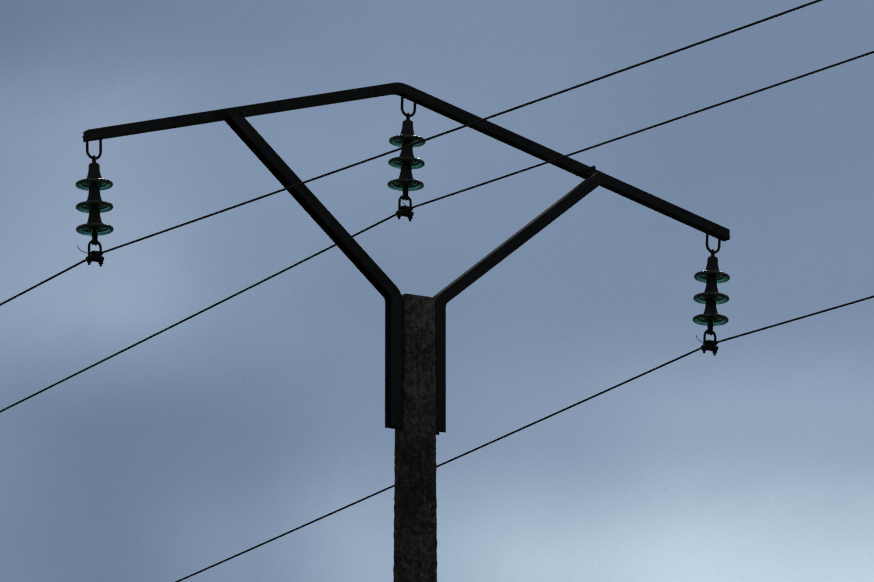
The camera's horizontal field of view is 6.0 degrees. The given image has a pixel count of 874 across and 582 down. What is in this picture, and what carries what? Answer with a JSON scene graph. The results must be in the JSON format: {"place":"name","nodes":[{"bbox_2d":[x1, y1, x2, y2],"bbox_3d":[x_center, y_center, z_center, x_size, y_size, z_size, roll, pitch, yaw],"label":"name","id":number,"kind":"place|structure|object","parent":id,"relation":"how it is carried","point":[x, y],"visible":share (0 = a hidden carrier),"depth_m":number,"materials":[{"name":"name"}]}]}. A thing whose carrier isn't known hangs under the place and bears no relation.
{"place":"outdoors","nodes":[
{"label":"outdoors","id":0,"kind":"place"},
{"bbox_2d":[0,0,873,581],"label":"sky","id":1,"kind":"structure","parent":0,"point":[257,417],"materials":[{"name":"blue"}]},
{"label":"ground","id":2,"kind":"structure","parent":0,"visible":0},
{"bbox_2d":[393,294,436,581],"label":"concrete pole","id":3,"kind":"object","parent":2,"relation":"on","point":[415,528],"visible":0.9,"depth_m":39.60,"materials":[{"name":"grey concrete"}]},
{"bbox_2d":[82,82,729,434],"bbox_3d":[-0.096,-0.161,39.932,3.637,1.718,0.158,8,-16,-30],"label":"nappe voute armament","id":4,"kind":"object","parent":3,"relation":"attached to","point":[311,204],"visible":0.9,"depth_m":39.78,"materials":[{"name":"metal"}]},
{"bbox_2d":[75,139,113,266],"bbox_3d":[-1.608,-0.429,39.081,0.178,0.640,0.178,8,-17,-31],"label":"insulator string","id":5,"kind":"object","parent":4,"relation":"attached to","point":[94,183],"visible":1,"depth_m":39.05,"materials":[{"name":"glass"}]},
{"bbox_2d":[0,0,822,305],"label":"conductor","id":6,"kind":"object","parent":5,"relation":"attached to","point":[426,140],"visible":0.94,"depth_m":36.47,"materials":[{"name":"metal"}]},
{"bbox_2d":[387,94,425,220],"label":"insulator string","id":7,"kind":"object","parent":4,"relation":"attached to","point":[406,162],"visible":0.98,"depth_m":40.04,"materials":[{"name":"glass"}]},
{"bbox_2d":[0,51,873,412],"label":"conductor","id":8,"kind":"object","parent":7,"relation":"hanging from","point":[438,199],"visible":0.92,"depth_m":39.60,"materials":[{"name":"metal"}]},
{"bbox_2d":[693,231,729,355],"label":"insulator string","id":9,"kind":"object","parent":4,"relation":"attached to","point":[711,276],"visible":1,"depth_m":40.81,"materials":[{"name":"glass"}]},
{"bbox_2d":[175,295,873,581],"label":"conductor","id":10,"kind":"object","parent":9,"relation":"hanging from","point":[573,405],"visible":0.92,"depth_m":41.99,"materials":[{"name":"metal"}]}
]}

